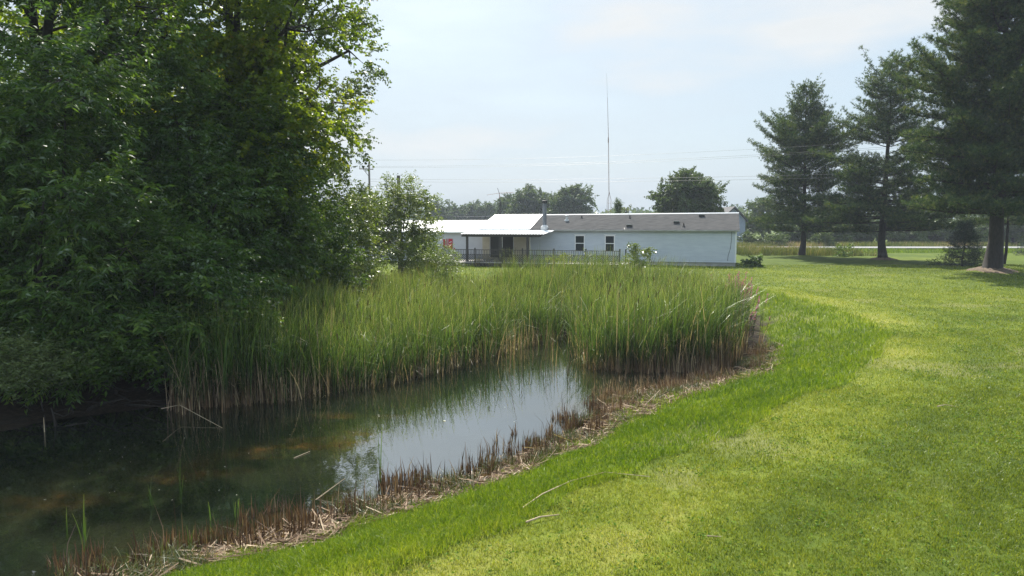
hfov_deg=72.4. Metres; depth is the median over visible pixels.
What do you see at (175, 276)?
dogwood shrub
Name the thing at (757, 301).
loosestrife
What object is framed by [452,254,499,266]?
tall weed
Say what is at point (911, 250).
ditch grass
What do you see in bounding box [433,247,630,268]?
fence
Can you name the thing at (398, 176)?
wooden post
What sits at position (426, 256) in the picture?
garden bush
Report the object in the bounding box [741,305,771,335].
loosestrife
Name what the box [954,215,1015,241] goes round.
tree
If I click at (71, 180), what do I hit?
elder shrub
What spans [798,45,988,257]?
pine tree
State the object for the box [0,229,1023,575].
ground
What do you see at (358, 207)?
tree
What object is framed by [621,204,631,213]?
tree
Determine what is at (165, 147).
elder shrub
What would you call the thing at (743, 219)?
house
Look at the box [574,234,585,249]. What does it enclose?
window
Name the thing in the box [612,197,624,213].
tree
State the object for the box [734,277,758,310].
loosestrife
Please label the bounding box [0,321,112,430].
willow shrub
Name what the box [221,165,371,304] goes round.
hazel shrub
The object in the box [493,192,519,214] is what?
tree
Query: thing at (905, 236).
tree
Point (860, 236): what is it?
tree
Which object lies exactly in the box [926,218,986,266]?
spruce tree
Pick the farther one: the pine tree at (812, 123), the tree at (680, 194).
the tree at (680, 194)
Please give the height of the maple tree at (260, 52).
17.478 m
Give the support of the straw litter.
on the ground at (12, 413)
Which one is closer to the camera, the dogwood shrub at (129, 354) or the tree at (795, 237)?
the dogwood shrub at (129, 354)
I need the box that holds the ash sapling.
[0,0,216,414]
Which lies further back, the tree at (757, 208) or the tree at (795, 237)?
the tree at (757, 208)
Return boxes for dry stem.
[523,472,649,507]
[525,514,558,522]
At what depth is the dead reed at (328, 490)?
10.88 m
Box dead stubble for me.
[46,340,768,575]
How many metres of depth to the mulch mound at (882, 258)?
62.81 m
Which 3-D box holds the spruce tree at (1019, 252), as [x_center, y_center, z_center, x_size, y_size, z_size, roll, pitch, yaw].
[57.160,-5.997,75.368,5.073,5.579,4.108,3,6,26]
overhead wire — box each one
[360,148,888,167]
[370,175,926,181]
[414,171,925,179]
[466,139,907,159]
[471,145,905,165]
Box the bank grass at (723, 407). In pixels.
[156,281,896,575]
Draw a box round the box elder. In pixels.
[113,78,333,297]
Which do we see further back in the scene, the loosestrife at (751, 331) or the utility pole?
the utility pole
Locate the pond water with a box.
[0,326,734,575]
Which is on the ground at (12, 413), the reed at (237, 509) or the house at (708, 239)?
the house at (708, 239)
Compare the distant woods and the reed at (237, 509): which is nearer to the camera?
the reed at (237, 509)
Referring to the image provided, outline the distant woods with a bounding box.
[315,201,988,230]
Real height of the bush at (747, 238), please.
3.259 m
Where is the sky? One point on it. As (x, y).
(495, 83)
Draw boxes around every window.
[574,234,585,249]
[604,234,615,251]
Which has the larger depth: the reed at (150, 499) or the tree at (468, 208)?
the tree at (468, 208)
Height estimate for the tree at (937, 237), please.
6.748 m
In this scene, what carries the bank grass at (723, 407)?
on the ground at (12, 413)
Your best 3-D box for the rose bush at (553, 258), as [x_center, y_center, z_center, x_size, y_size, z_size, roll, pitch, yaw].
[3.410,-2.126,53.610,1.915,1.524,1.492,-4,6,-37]
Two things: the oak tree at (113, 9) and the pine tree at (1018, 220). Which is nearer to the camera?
the oak tree at (113, 9)
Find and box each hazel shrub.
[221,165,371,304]
[285,179,392,287]
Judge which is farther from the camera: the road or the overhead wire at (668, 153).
the road
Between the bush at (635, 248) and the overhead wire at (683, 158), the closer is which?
the bush at (635, 248)
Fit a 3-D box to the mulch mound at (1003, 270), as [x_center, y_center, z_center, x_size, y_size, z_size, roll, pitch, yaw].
[32.032,-1.240,46.839,3.426,0.438,3.415,4,6,35]
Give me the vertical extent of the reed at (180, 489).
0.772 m
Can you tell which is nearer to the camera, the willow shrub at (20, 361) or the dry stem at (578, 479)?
the dry stem at (578, 479)
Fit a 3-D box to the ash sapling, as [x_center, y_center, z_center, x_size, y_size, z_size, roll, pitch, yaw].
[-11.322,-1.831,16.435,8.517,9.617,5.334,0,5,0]
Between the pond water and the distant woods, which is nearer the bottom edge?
the pond water
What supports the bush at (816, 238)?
on the ground at (12, 413)
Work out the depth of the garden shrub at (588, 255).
52.60 m
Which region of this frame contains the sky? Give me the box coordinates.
[0,0,1023,219]
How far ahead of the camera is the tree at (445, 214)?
226.20 m
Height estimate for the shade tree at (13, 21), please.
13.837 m
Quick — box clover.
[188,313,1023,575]
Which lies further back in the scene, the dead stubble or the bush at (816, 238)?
the bush at (816, 238)
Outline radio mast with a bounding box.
[606,73,610,213]
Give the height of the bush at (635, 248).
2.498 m
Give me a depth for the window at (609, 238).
58.20 m
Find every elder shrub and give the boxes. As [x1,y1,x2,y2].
[0,81,144,300]
[29,52,299,314]
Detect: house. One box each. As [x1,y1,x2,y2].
[461,200,739,265]
[720,206,748,243]
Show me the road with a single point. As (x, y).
(890, 246)
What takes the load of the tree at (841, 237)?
on the ground at (12, 413)
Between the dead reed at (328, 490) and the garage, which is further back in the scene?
the garage
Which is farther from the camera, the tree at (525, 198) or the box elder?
the tree at (525, 198)
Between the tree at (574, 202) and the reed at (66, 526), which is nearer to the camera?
the reed at (66, 526)
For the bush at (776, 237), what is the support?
on the ground at (12, 413)
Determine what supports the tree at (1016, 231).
on the ground at (12, 413)
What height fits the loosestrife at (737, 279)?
2.307 m
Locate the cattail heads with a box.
[221,267,747,339]
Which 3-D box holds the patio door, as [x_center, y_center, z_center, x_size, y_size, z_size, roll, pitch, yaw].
[-0.885,-3.838,60.901,2.199,2.327,0.145,1,5,16]
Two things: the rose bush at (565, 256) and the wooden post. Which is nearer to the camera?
the wooden post
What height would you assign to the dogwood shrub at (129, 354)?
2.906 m
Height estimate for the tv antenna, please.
2.609 m
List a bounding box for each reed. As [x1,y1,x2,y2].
[66,508,67,539]
[73,504,89,556]
[147,487,153,505]
[161,405,221,427]
[175,460,183,503]
[233,502,240,517]
[315,478,344,499]
[372,424,384,478]
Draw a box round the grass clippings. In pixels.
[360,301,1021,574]
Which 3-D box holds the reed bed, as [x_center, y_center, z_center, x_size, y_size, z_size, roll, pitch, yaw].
[0.242,0.386,26.619,21.099,4.037,23.501,0,5,0]
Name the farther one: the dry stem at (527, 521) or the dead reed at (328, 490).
the dead reed at (328, 490)
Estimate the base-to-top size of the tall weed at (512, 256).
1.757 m
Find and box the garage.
[350,220,487,260]
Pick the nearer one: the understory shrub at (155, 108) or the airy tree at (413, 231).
the understory shrub at (155, 108)
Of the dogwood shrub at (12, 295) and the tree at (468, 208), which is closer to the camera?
the dogwood shrub at (12, 295)
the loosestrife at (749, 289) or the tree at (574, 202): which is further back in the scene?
the tree at (574, 202)
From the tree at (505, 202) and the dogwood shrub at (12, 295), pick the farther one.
the tree at (505, 202)
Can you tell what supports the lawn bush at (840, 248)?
on the ground at (12, 413)
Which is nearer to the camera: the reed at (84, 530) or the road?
the reed at (84, 530)
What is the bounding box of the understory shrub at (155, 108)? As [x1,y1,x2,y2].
[6,92,304,306]
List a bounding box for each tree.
[0,0,228,212]
[0,2,208,177]
[52,0,376,278]
[171,0,391,281]
[183,19,331,254]
[333,189,381,229]
[343,170,457,279]
[418,200,455,219]
[444,199,468,219]
[462,199,482,219]
[471,201,496,219]
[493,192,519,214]
[503,183,546,213]
[532,187,554,213]
[546,183,598,213]
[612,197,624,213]
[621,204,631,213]
[644,166,729,212]
[743,193,782,242]
[746,73,872,254]
[773,214,824,243]
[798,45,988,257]
[806,224,853,243]
[840,212,878,244]
[863,221,943,245]
[879,0,1023,268]
[910,215,958,244]
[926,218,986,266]
[927,215,988,244]
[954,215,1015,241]
[961,102,1023,263]
[980,215,1023,244]
[1012,225,1023,255]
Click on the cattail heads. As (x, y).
(538, 283)
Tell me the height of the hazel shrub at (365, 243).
6.076 m
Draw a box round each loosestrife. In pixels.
[711,271,746,294]
[733,284,767,322]
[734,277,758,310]
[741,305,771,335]
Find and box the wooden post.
[397,175,400,268]
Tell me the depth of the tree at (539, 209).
175.22 m
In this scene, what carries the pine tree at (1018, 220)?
on the ground at (12, 413)
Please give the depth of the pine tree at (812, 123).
70.22 m
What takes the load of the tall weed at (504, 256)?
on the ground at (12, 413)
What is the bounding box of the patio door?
[490,234,513,256]
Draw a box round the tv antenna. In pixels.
[488,188,513,214]
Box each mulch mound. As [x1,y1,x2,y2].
[871,257,897,259]
[966,266,1018,273]
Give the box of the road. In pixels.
[344,246,1021,247]
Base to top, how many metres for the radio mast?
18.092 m
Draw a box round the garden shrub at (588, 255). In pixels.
[580,247,606,265]
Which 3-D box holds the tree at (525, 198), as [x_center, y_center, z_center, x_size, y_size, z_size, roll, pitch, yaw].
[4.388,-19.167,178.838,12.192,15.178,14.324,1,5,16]
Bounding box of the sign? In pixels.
[443,239,454,248]
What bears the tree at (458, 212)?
on the ground at (12, 413)
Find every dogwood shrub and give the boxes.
[0,267,77,392]
[0,283,186,411]
[47,201,295,393]
[130,281,282,339]
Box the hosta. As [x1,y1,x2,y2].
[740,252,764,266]
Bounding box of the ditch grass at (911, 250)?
[814,247,1023,252]
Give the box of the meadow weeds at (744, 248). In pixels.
[736,241,1016,255]
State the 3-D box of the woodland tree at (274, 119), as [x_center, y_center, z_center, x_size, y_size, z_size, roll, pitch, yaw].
[-15.769,-7.743,39.573,10.657,15.236,12.370,0,5,0]
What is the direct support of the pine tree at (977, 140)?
on the ground at (12, 413)
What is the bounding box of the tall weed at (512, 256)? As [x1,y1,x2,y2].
[508,247,515,267]
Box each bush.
[378,237,471,283]
[544,251,564,266]
[559,252,575,267]
[619,243,656,275]
[737,230,765,243]
[753,230,790,245]
[806,228,836,245]
[831,242,855,256]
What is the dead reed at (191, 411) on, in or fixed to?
on the pond water
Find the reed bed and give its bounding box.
[122,245,775,415]
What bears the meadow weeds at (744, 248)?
on the ground at (12, 413)
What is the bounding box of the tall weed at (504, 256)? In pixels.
[499,247,507,266]
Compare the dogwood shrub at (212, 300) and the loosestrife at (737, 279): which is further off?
the loosestrife at (737, 279)
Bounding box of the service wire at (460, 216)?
[415,214,483,216]
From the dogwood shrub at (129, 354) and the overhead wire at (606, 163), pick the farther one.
the overhead wire at (606, 163)
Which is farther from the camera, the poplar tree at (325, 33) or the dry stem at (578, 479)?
the poplar tree at (325, 33)
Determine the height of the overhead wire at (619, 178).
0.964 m
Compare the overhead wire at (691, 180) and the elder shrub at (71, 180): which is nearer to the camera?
the elder shrub at (71, 180)
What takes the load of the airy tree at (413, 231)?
on the ground at (12, 413)
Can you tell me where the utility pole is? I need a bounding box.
[359,162,372,203]
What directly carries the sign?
attached to the garage
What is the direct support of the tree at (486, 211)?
on the ground at (12, 413)
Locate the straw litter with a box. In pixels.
[77,343,783,575]
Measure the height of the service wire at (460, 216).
0.169 m

